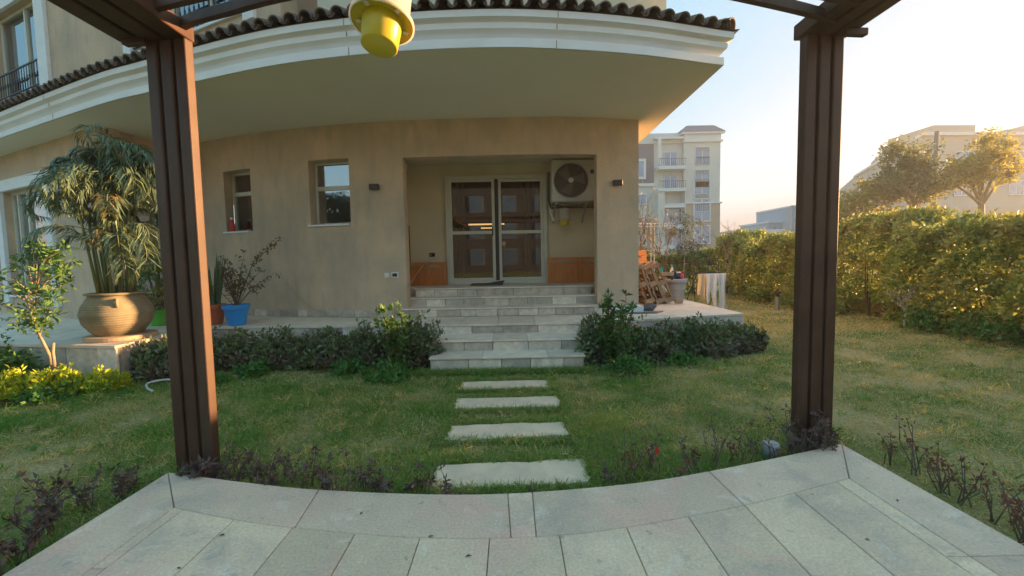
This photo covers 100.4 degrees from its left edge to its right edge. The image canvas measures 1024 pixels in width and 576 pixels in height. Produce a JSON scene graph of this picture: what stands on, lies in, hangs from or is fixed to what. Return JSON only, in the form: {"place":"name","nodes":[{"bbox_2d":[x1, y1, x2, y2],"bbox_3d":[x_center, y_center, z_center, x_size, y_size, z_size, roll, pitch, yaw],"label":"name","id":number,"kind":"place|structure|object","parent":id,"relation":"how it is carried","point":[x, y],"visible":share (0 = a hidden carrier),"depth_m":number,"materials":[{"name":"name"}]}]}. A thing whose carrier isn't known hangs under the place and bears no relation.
{"place":"outdoors","nodes":[
{"label":"outdoors","id":0,"kind":"place"},
{"bbox_2d":[0,262,1023,572],"bbox_3d":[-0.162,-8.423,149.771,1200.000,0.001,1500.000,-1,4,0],"label":"lawn","id":1,"kind":"structure","parent":0,"point":[44,466],"depth_m":4.07,"materials":[{"name":"green plant"}]},
{"bbox_2d":[0,365,40,404],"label":"lime bush","id":2,"kind":"object","parent":1,"relation":"on","point":[9,382],"visible":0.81,"depth_m":4.91,"materials":[{"name":"green plant"}]},
{"bbox_2d":[0,524,45,566],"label":"red twig plant","id":3,"kind":"object","parent":1,"relation":"on","point":[13,548],"visible":0.82,"depth_m":2.19,"materials":[{"name":"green plant"}]},
{"bbox_2d":[0,344,48,391],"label":"leafy bush","id":4,"kind":"object","parent":1,"relation":"on","point":[9,357],"visible":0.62,"depth_m":5.48,"materials":[{"name":"green plant"}]},
{"bbox_2d":[1,498,56,551],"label":"red twig plant","id":5,"kind":"object","parent":1,"relation":"on","point":[36,525],"visible":0.84,"depth_m":2.29,"materials":[{"name":"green plant"}]},
{"bbox_2d":[13,485,68,539],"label":"red twig plant","id":6,"kind":"object","parent":1,"relation":"on","point":[60,503],"visible":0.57,"depth_m":2.39,"materials":[{"name":"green plant"}]},
{"bbox_2d":[0,235,82,372],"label":"young citrus tree","id":7,"kind":"object","parent":1,"relation":"on","point":[46,254],"visible":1,"depth_m":5.18,"materials":[{"name":"green plant"}]},
{"bbox_2d":[24,486,64,531],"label":"red twig plant","id":8,"kind":"object","parent":1,"relation":"on","point":[48,500],"visible":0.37,"depth_m":2.48,"materials":[{"name":"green plant"}]},
{"bbox_2d":[17,462,74,519],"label":"red twig plant","id":9,"kind":"object","parent":1,"relation":"on","point":[38,491],"visible":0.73,"depth_m":2.56,"materials":[{"name":"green plant"}]},
{"bbox_2d":[6,380,88,409],"bbox_3d":[-5.433,1.199,4.898,0.802,0.328,0.718,-1,4,0],"label":"weed patch","id":10,"kind":"object","parent":1,"relation":"on","point":[33,394],"visible":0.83,"depth_m":4.78,"materials":[{"name":"green plant"}]},
{"bbox_2d":[20,362,86,398],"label":"lime bush","id":11,"kind":"object","parent":1,"relation":"on","point":[64,374],"visible":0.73,"depth_m":5.00,"materials":[{"name":"green plant"}]},
{"bbox_2d":[54,461,102,512],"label":"red twig plant","id":12,"kind":"object","parent":1,"relation":"on","point":[79,499],"visible":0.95,"depth_m":2.62,"materials":[{"name":"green plant"}]},
{"bbox_2d":[79,365,136,395],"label":"lime bush","id":13,"kind":"object","parent":1,"relation":"on","point":[106,380],"visible":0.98,"depth_m":5.14,"materials":[{"name":"green plant"}]},
{"bbox_2d":[110,468,138,502],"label":"red twig plant","id":14,"kind":"object","parent":1,"relation":"on","point":[117,491],"visible":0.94,"depth_m":2.73,"materials":[{"name":"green plant"}]},
{"bbox_2d":[107,461,142,493],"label":"red twig plant","id":15,"kind":"object","parent":1,"relation":"on","point":[132,473],"visible":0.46,"depth_m":2.84,"materials":[{"name":"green plant"}]},
{"bbox_2d":[0,312,254,381],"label":"stone planter terrace","id":16,"kind":"structure","parent":1,"relation":"on","point":[66,335],"depth_m":5.67,"materials":[{"name":"stone"}]},
{"bbox_2d":[77,290,158,342],"bbox_3d":[-5.542,0.381,6.011,0.836,0.650,0.812,-1,4,0],"label":"clay pot","id":17,"kind":"object","parent":16,"relation":"on","point":[113,317],"visible":0.99,"depth_m":5.75,"materials":[{"name":"ceramic"}]},
{"bbox_2d":[15,124,160,293],"bbox_3d":[-5.546,-0.994,5.902,1.692,2.292,1.552,-1,4,0],"label":"areca palm","id":18,"kind":"object","parent":17,"relation":"on","point":[99,180],"visible":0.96,"depth_m":5.62,"materials":[{"name":"plant"}]},
{"bbox_2d":[150,306,165,325],"bbox_3d":[-5.992,0.472,7.240,0.386,0.322,0.386,-1,4,0],"label":"plant pot","id":19,"kind":"object","parent":16,"relation":"on","point":[159,318],"visible":0.32,"depth_m":7.13,"materials":[{"name":"green plastic"}]},
{"bbox_2d":[124,230,163,308],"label":"potted shrub","id":20,"kind":"object","parent":19,"relation":"in","point":[148,276],"visible":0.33,"depth_m":7.10,"materials":[{"name":"green plant"}]},
{"bbox_2d":[210,303,226,324],"bbox_3d":[-5.072,0.444,7.239,0.412,0.343,0.412,-1,4,0],"label":"plant pot","id":21,"kind":"object","parent":16,"relation":"on","point":[217,314],"visible":0.54,"depth_m":7.14,"materials":[{"name":"orange ceramic"}]},
{"bbox_2d":[207,253,225,304],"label":"snake plant","id":22,"kind":"object","parent":21,"relation":"on","point":[215,297],"visible":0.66,"depth_m":7.14,"materials":[{"name":"green plant"}]},
{"bbox_2d":[128,334,169,384],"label":"bush","id":23,"kind":"object","parent":1,"relation":"on","point":[151,362],"visible":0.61,"depth_m":5.62,"materials":[{"name":"green plant"}]},
{"bbox_2d":[175,460,201,476],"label":"red twig plant","id":24,"kind":"object","parent":1,"relation":"on","point":[193,466],"visible":0.62,"depth_m":2.89,"materials":[{"name":"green plant"}]},
{"bbox_2d":[185,454,217,479],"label":"red twig plant","id":25,"kind":"object","parent":1,"relation":"on","point":[208,462],"visible":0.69,"depth_m":2.89,"materials":[{"name":"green plant"}]},
{"bbox_2d":[195,462,223,478],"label":"red twig plant","id":26,"kind":"object","parent":1,"relation":"on","point":[212,472],"visible":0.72,"depth_m":2.91,"materials":[{"name":"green plant"}]},
{"bbox_2d":[212,325,264,374],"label":"bush","id":27,"kind":"object","parent":1,"relation":"on","point":[226,349],"visible":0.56,"depth_m":6.17,"materials":[{"name":"green plant"}]},
{"bbox_2d":[232,356,276,379],"bbox_3d":[-3.553,1.111,5.812,0.532,0.319,0.559,-1,4,0],"label":"weed patch","id":28,"kind":"object","parent":1,"relation":"on","point":[251,370],"visible":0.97,"depth_m":5.75,"materials":[{"name":"green plant"}]},
{"bbox_2d":[229,324,327,371],"bbox_3d":[-3.371,0.873,6.325,1.369,0.694,0.908,-1,4,0],"label":"bush","id":29,"kind":"object","parent":1,"relation":"on","point":[271,347],"visible":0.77,"depth_m":6.14,"materials":[{"name":"green plant"}]},
{"bbox_2d":[286,439,317,488],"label":"red twig plant","id":30,"kind":"object","parent":1,"relation":"on","point":[294,476],"visible":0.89,"depth_m":2.85,"materials":[{"name":"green plant"}]},
{"bbox_2d":[300,448,322,488],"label":"red twig plant","id":31,"kind":"object","parent":1,"relation":"on","point":[305,468],"visible":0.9,"depth_m":2.91,"materials":[{"name":"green plant"}]},
{"bbox_2d":[276,325,357,372],"bbox_3d":[-2.815,0.875,6.229,1.240,0.698,0.917,-2,4,-15],"label":"bush","id":32,"kind":"object","parent":1,"relation":"on","point":[321,346],"visible":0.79,"depth_m":6.09,"materials":[{"name":"green plant"}]},
{"bbox_2d":[325,444,359,490],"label":"red twig plant","id":33,"kind":"object","parent":1,"relation":"on","point":[333,473],"visible":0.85,"depth_m":2.73,"materials":[{"name":"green plant"}]},
{"bbox_2d":[328,356,366,378],"bbox_3d":[-2.234,1.078,5.792,0.534,0.298,0.527,-1,4,0],"label":"weed patch","id":34,"kind":"object","parent":1,"relation":"on","point":[343,367],"visible":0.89,"depth_m":5.73,"materials":[{"name":"green plant"}]},
{"bbox_2d":[327,317,398,368],"bbox_3d":[-2.133,0.795,6.227,1.043,0.791,0.978,1,5,34],"label":"bush","id":35,"kind":"object","parent":1,"relation":"on","point":[368,346],"visible":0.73,"depth_m":6.11,"materials":[{"name":"green plant"}]},
{"bbox_2d":[359,357,411,384],"bbox_3d":[-1.553,1.052,5.481,0.706,0.384,0.762,-5,5,-42],"label":"weed patch","id":36,"kind":"object","parent":1,"relation":"on","point":[386,370],"visible":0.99,"depth_m":5.42,"materials":[{"name":"green plant"}]},
{"bbox_2d":[373,301,414,366],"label":"leafy shrub","id":37,"kind":"object","parent":1,"relation":"on","point":[393,339],"visible":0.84,"depth_m":5.80,"materials":[{"name":"green plant"}]},
{"bbox_2d":[395,309,447,369],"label":"bush","id":38,"kind":"object","parent":1,"relation":"on","point":[421,348],"visible":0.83,"depth_m":6.02,"materials":[{"name":"green plant"}]},
{"bbox_2d":[47,0,900,475],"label":"pergola","id":39,"kind":"object","parent":1,"relation":"on","point":[165,34],"visible":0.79,"depth_m":3.02,"materials":[{"name":"brown wood"}]},
{"bbox_2d":[348,0,414,57],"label":"fly trap","id":40,"kind":"object","parent":39,"relation":"hanging from","point":[385,28],"visible":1,"depth_m":1.06,"materials":[{"name":"yellow plastic"}]},
{"bbox_2d":[211,282,743,370],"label":"stone terrace","id":41,"kind":"structure","parent":1,"relation":"on","point":[515,325],"depth_m":7.16,"materials":[{"name":"stone"}]},
{"bbox_2d":[221,303,249,325],"bbox_3d":[-4.592,0.443,7.109,0.412,0.343,0.412,-1,4,0],"label":"plant pot","id":42,"kind":"object","parent":41,"relation":"on","point":[235,315],"visible":0.98,"depth_m":6.99,"materials":[{"name":"blue plastic"}]},
{"bbox_2d":[209,236,281,304],"bbox_3d":[-4.429,-0.258,7.097,1.368,1.173,0.598,0,4,13],"label":"sparse bush","id":43,"kind":"object","parent":42,"relation":"in","point":[231,286],"visible":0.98,"depth_m":7.04,"materials":[{"name":"green plant"}]},
{"bbox_2d":[0,0,738,318],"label":"villa","id":44,"kind":"object","parent":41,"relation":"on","point":[453,129],"visible":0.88,"depth_m":7.64,"materials":[{"name":"beige paint"}]},
{"bbox_2d":[0,0,52,100],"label":"window","id":45,"kind":"structure","parent":44,"relation":"in","point":[24,33],"depth_m":9.80,"materials":[{"name":"white paint"}]},
{"bbox_2d":[0,169,62,306],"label":"window","id":46,"kind":"structure","parent":44,"relation":"in","point":[22,227],"depth_m":9.41,"materials":[{"name":"white paint"}]},
{"bbox_2d":[123,0,256,53],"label":"window","id":47,"kind":"structure","parent":44,"relation":"in","point":[251,15],"depth_m":6.98,"materials":[{"name":"grey glass"}]},
{"bbox_2d":[232,172,252,230],"bbox_3d":[-5.344,-1.722,8.603,0.680,1.180,0.060,0,4,20],"label":"window","id":48,"kind":"structure","parent":44,"relation":"in","point":[241,181],"depth_m":8.64,"materials":[{"name":"clear glass"}]},
{"bbox_2d":[314,161,350,224],"bbox_3d":[-3.328,-1.769,8.044,0.800,1.170,0.075,0,4,11],"label":"window","id":49,"kind":"structure","parent":44,"relation":"in","point":[332,190],"depth_m":8.07,"materials":[{"name":"clear glass"}]},
{"bbox_2d":[444,174,547,284],"bbox_3d":[-0.334,-1.270,9.331,2.200,2.350,0.130,-1,4,0],"label":"sliding door","id":50,"kind":"structure","parent":44,"relation":"in","point":[495,180],"depth_m":9.30,"materials":[{"name":"glass"}]},
{"bbox_2d":[548,160,593,223],"bbox_3d":[1.277,-1.993,8.909,1.070,1.213,0.760,-1,4,0],"label":"air conditioner","id":51,"kind":"object","parent":44,"relation":"attached to","point":[570,181],"visible":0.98,"depth_m":8.58,"materials":[{"name":"white plastic"}]},
{"bbox_2d":[419,262,446,285],"bbox_3d":[-1.696,-0.305,9.147,0.580,0.498,0.022,-1,4,0],"label":"cupboard door","id":52,"kind":"structure","parent":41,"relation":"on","point":[437,276],"depth_m":9.14,"materials":[{"name":"brown wood"}]},
{"bbox_2d":[547,257,577,282],"bbox_3d":[1.083,-0.384,9.145,0.640,0.548,0.022,-1,4,0],"label":"cupboard door","id":53,"kind":"structure","parent":41,"relation":"on","point":[562,272],"depth_m":9.14,"materials":[{"name":"brown wood"}]},
{"bbox_2d":[577,257,594,282],"bbox_3d":[1.693,-0.397,9.175,0.560,0.548,0.022,-1,4,0],"label":"cupboard door","id":54,"kind":"structure","parent":41,"relation":"on","point":[586,272],"depth_m":9.18,"materials":[{"name":"brown wood"}]},
{"bbox_2d":[639,263,654,303],"bbox_3d":[2.740,-0.109,9.279,0.484,0.876,0.821,-1,4,0],"label":"wooden pallet","id":55,"kind":"object","parent":41,"relation":"on","point":[644,298],"visible":0.44,"depth_m":8.90,"materials":[{"name":"brown wood"}]},
{"bbox_2d":[639,262,665,303],"bbox_3d":[2.962,-0.124,9.338,0.535,0.890,0.828,-1,4,0],"label":"wooden pallet","id":56,"kind":"object","parent":41,"relation":"on","point":[660,298],"visible":0.6,"depth_m":8.96,"materials":[{"name":"brown wood"}]},
{"bbox_2d":[644,262,682,303],"bbox_3d":[3.206,-0.134,9.357,0.725,0.897,0.912,-1,4,0],"label":"wooden pallet","id":57,"kind":"object","parent":41,"relation":"on","point":[669,298],"visible":0.52,"depth_m":9.01,"materials":[{"name":"brown wood"}]},
{"bbox_2d":[666,278,687,300],"bbox_3d":[3.721,0.036,9.648,0.470,0.503,0.470,-1,4,0],"label":"grey bucket","id":58,"kind":"object","parent":41,"relation":"on","point":[677,287],"visible":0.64,"depth_m":9.49,"materials":[{"name":"plastic"}]},
{"bbox_2d":[681,260,725,304],"bbox_3d":[5.372,-0.089,12.277,1.219,1.398,0.920,-1,4,0],"label":"laundry rack","id":59,"kind":"object","parent":41,"relation":"on","point":[693,272],"visible":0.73,"depth_m":12.30,"materials":[{"name":"metal"}]},
{"bbox_2d":[697,274,705,301],"bbox_3d":[5.250,-0.001,11.809,0.223,0.786,0.138,-1,4,0],"label":"shirt","id":60,"kind":"object","parent":59,"relation":"hanging from","point":[701,287],"visible":1,"depth_m":11.79,"materials":[{"name":"beige fabric"}]},
{"bbox_2d":[706,273,717,306],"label":"trousers","id":61,"kind":"object","parent":59,"relation":"hanging from","point":[711,282],"visible":0.91,"depth_m":11.71,"materials":[{"name":"white fabric"}]},
{"bbox_2d":[718,273,725,308],"bbox_3d":[5.826,0.119,11.841,0.251,1.051,0.136,-1,4,0],"label":"pillowcase","id":62,"kind":"object","parent":59,"relation":"hanging from","point":[721,282],"visible":0.95,"depth_m":11.82,"materials":[{"name":"white fabric"}]},
{"bbox_2d":[458,380,548,391],"bbox_3d":[-0.088,1.169,5.107,1.084,0.030,0.343,-1,4,0],"label":"stepping stone","id":63,"kind":"object","parent":1,"relation":"on","point":[517,383],"visible":0.51,"depth_m":5.12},
{"bbox_2d":[453,396,559,410],"bbox_3d":[-0.050,1.210,4.476,1.116,0.030,0.339,-1,4,0],"label":"stepping stone","id":64,"kind":"object","parent":1,"relation":"on","point":[542,401],"visible":0.68,"depth_m":4.47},
{"bbox_2d":[444,422,569,442],"bbox_3d":[-0.044,1.259,3.739,1.078,0.030,0.331,-1,4,-4],"label":"stepping stone","id":65,"kind":"object","parent":1,"relation":"on","point":[503,429],"visible":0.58,"depth_m":3.72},
{"bbox_2d":[430,459,590,491],"bbox_3d":[-0.009,1.308,2.990,1.116,0.030,0.348,-1,4,-3],"label":"stepping stone","id":66,"kind":"object","parent":1,"relation":"on","point":[544,471],"visible":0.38,"depth_m":2.98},
{"bbox_2d":[2,444,1023,575],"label":"patio","id":67,"kind":"structure","parent":1,"relation":"on","point":[773,517],"depth_m":2.23,"materials":[{"name":"tile"}]},
{"bbox_2d":[574,311,625,365],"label":"bush","id":68,"kind":"object","parent":1,"relation":"on","point":[590,344],"visible":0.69,"depth_m":6.07,"materials":[{"name":"green plant"}]},
{"bbox_2d":[596,288,641,366],"bbox_3d":[1.430,0.547,5.865,0.629,1.126,0.479,2,5,43],"label":"leafy shrub","id":69,"kind":"object","parent":1,"relation":"on","point":[612,347],"visible":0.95,"depth_m":5.85,"materials":[{"name":"green plant"}]},
{"bbox_2d":[602,351,659,378],"bbox_3d":[1.536,1.002,5.569,0.723,0.375,0.704,-1,4,0],"label":"weed patch","id":70,"kind":"object","parent":1,"relation":"on","point":[631,363],"visible":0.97,"depth_m":5.56,"materials":[{"name":"green plant"}]},
{"bbox_2d":[617,313,683,366],"bbox_3d":[2.063,0.736,6.337,1.126,0.757,0.945,-4,5,-36],"label":"bush","id":71,"kind":"object","parent":1,"relation":"on","point":[644,342],"visible":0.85,"depth_m":6.07,"materials":[{"name":"green plant"}]},
{"bbox_2d":[639,181,664,249],"bbox_3d":[4.290,-1.815,15.349,2.142,4.467,3.585,1,4,31],"label":"bare tree","id":72,"kind":"object","parent":1,"relation":"on","point":[646,221],"visible":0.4,"depth_m":14.80,"materials":[{"name":"brown plant"}]},
{"bbox_2d":[639,195,679,271],"bbox_3d":[4.791,-1.206,14.155,1.466,3.398,3.277,2,5,38],"label":"bare tree","id":73,"kind":"object","parent":1,"relation":"on","point":[658,254],"visible":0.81,"depth_m":13.97,"materials":[{"name":"brown plant"}]},
{"bbox_2d":[639,246,718,294],"bbox_3d":[4.344,-0.706,17.482,8.005,2.232,2.180,-1,4,0],"label":"hedge","id":74,"kind":"object","parent":1,"relation":"on","point":[674,261],"visible":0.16,"depth_m":16.95,"materials":[{"name":"green plant"}]},
{"bbox_2d":[639,125,724,267],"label":"apartment block","id":75,"kind":"structure","parent":1,"relation":"on","point":[680,170],"depth_m":59.30,"materials":[{"name":"paint"}]},
{"bbox_2d":[665,208,681,224],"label":"window","id":76,"kind":"structure","parent":75,"relation":"in","point":[671,210],"depth_m":59.74,"materials":[{"name":"grey glass"}]},
{"bbox_2d":[693,225,710,243],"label":"window","id":77,"kind":"structure","parent":75,"relation":"in","point":[707,228],"depth_m":59.57,"materials":[{"name":"grey glass"}]},
{"bbox_2d":[693,203,710,221],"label":"window","id":78,"kind":"structure","parent":75,"relation":"in","point":[706,215],"depth_m":59.39,"materials":[{"name":"grey glass"}]},
{"bbox_2d":[693,180,710,199],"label":"window","id":79,"kind":"structure","parent":75,"relation":"in","point":[707,190],"depth_m":59.21,"materials":[{"name":"grey glass"}]},
{"bbox_2d":[695,147,709,164],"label":"window","id":80,"kind":"structure","parent":75,"relation":"in","point":[702,154],"depth_m":58.90,"materials":[{"name":"glass"}]},
{"bbox_2d":[655,346,712,368],"bbox_3d":[2.418,0.993,6.030,0.750,0.298,0.692,2,5,34],"label":"weed patch","id":81,"kind":"object","parent":1,"relation":"on","point":[672,358],"visible":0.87,"depth_m":5.91,"materials":[{"name":"green plant"}]},
{"bbox_2d":[660,212,709,274],"bbox_3d":[6.550,-1.319,16.279,1.945,3.266,1.400,-1,4,0],"label":"feathery tree","id":82,"kind":"object","parent":1,"relation":"on","point":[680,247],"visible":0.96,"depth_m":16.11,"materials":[{"name":"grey plant"}]},
{"bbox_2d":[648,312,733,358],"bbox_3d":[2.641,0.717,6.481,1.243,0.773,0.938,-1,4,0],"label":"bush","id":83,"kind":"object","parent":1,"relation":"on","point":[702,342],"visible":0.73,"depth_m":6.31,"materials":[{"name":"green plant"}]},
{"bbox_2d":[696,316,753,356],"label":"bush","id":84,"kind":"object","parent":1,"relation":"on","point":[739,344],"visible":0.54,"depth_m":6.51,"materials":[{"name":"green plant"}]},
{"bbox_2d":[722,320,770,352],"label":"bush","id":85,"kind":"object","parent":1,"relation":"on","point":[759,340],"visible":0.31,"depth_m":6.73,"materials":[{"name":"green plant"}]},
{"bbox_2d":[740,282,774,303],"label":"hedge shrub","id":86,"kind":"object","parent":1,"relation":"on","point":[756,296],"visible":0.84,"depth_m":13.54,"materials":[{"name":"green plant"}]},
{"bbox_2d":[740,205,795,256],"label":"distant flats","id":87,"kind":"structure","parent":1,"relation":"on","point":[776,218],"depth_m":113.39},
{"bbox_2d":[762,439,779,459],"bbox_3d":[1.924,1.209,3.170,0.120,0.134,0.120,-1,4,0],"label":"garden spotlight","id":88,"kind":"object","parent":1,"relation":"on","point":[774,445],"visible":0.74,"depth_m":3.14,"materials":[{"name":"grey plastic"}]},
{"bbox_2d":[764,403,800,455],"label":"red twig plant","id":89,"kind":"object","parent":1,"relation":"on","point":[792,440],"visible":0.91,"depth_m":3.15,"materials":[{"name":"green plant"}]},
{"bbox_2d":[785,406,831,450],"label":"red twig plant","id":90,"kind":"object","parent":1,"relation":"on","point":[815,432],"visible":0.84,"depth_m":3.10,"materials":[{"name":"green plant"}]},
{"bbox_2d":[836,287,853,315],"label":"hedge shrub","id":91,"kind":"object","parent":1,"relation":"on","point":[841,306],"visible":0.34,"depth_m":10.47,"materials":[{"name":"green plant"}]},
{"bbox_2d":[707,199,1023,342],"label":"hedge","id":92,"kind":"object","parent":1,"relation":"on","point":[909,232],"visible":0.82,"depth_m":8.70,"materials":[{"name":"green plant"}]},
{"bbox_2d":[724,265,1023,330],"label":"garden wall","id":93,"kind":"structure","parent":1,"relation":"on","point":[874,308],"depth_m":10.86,"materials":[{"name":"beige paint"}]},
{"bbox_2d":[838,175,912,279],"bbox_3d":[18.314,-3.087,22.310,4.468,5.565,3.392,-1,4,0],"label":"yellow tree","id":94,"kind":"object","parent":1,"relation":"on","point":[852,205],"visible":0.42,"depth_m":21.85,"materials":[{"name":"green plant"}]},
{"bbox_2d":[858,131,959,208],"bbox_3d":[20.018,-4.107,21.927,5.132,7.621,2.975,-1,4,0],"label":"street tree","id":95,"kind":"object","parent":1,"relation":"on","point":[909,167],"visible":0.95,"depth_m":21.39,"materials":[{"name":"green plant"}]},
{"bbox_2d":[885,285,935,328],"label":"bare shrub","id":96,"kind":"object","parent":1,"relation":"on","point":[903,307],"visible":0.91,"depth_m":8.45,"materials":[{"name":"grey plant"}]},
{"bbox_2d":[894,415,932,475],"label":"red twig plant","id":97,"kind":"object","parent":1,"relation":"on","point":[916,450],"visible":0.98,"depth_m":2.95,"materials":[{"name":"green plant"}]},
{"bbox_2d":[838,125,1023,260],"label":"pale building","id":98,"kind":"structure","parent":1,"relation":"on","point":[1006,197],"depth_m":58.76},
{"bbox_2d":[1008,180,1023,194],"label":"window","id":99,"kind":"structure","parent":98,"relation":"in","point":[1017,188],"depth_m":58.93,"materials":[{"name":"grey glass"}]},
{"bbox_2d":[893,301,975,333],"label":"hedge shrub","id":100,"kind":"object","parent":1,"relation":"on","point":[926,319],"visible":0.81,"depth_m":8.05,"materials":[{"name":"green plant"}]},
{"bbox_2d":[924,453,958,495],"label":"red twig plant","id":101,"kind":"object","parent":1,"relation":"on","point":[929,467],"visible":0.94,"depth_m":2.68,"materials":[{"name":"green plant"}]},
{"bbox_2d":[951,452,987,507],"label":"red twig plant","id":102,"kind":"object","parent":1,"relation":"on","point":[964,489],"visible":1,"depth_m":2.55,"materials":[{"name":"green plant"}]},
{"bbox_2d":[934,126,1023,262],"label":"street tree","id":103,"kind":"object","parent":1,"relation":"on","point":[978,167],"visible":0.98,"depth_m":20.99,"materials":[{"name":"green plant"}]},
{"bbox_2d":[945,307,1023,345],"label":"hedge shrub","id":104,"kind":"object","parent":1,"relation":"on","point":[983,326],"visible":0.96,"depth_m":7.00,"materials":[{"name":"green plant"}]},
{"bbox_2d":[977,473,1023,524],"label":"red twig plant","id":105,"kind":"object","parent":1,"relation":"on","point":[986,484],"visible":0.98,"depth_m":2.40,"materials":[{"name":"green plant"}]},
{"bbox_2d":[991,470,1023,524],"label":"red twig plant","id":106,"kind":"object","parent":1,"relation":"on","point":[1010,490],"visible":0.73,"depth_m":2.35,"materials":[{"name":"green plant"}]},
{"bbox_2d":[997,490,1023,544],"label":"red twig plant","id":107,"kind":"object","parent":1,"relation":"on","point":[1012,522],"visible":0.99,"depth_m":2.20,"materials":[{"name":"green plant"}]},
{"bbox_2d":[234,0,1023,231],"label":"sky","id":108,"kind":"structure","parent":0,"point":[919,64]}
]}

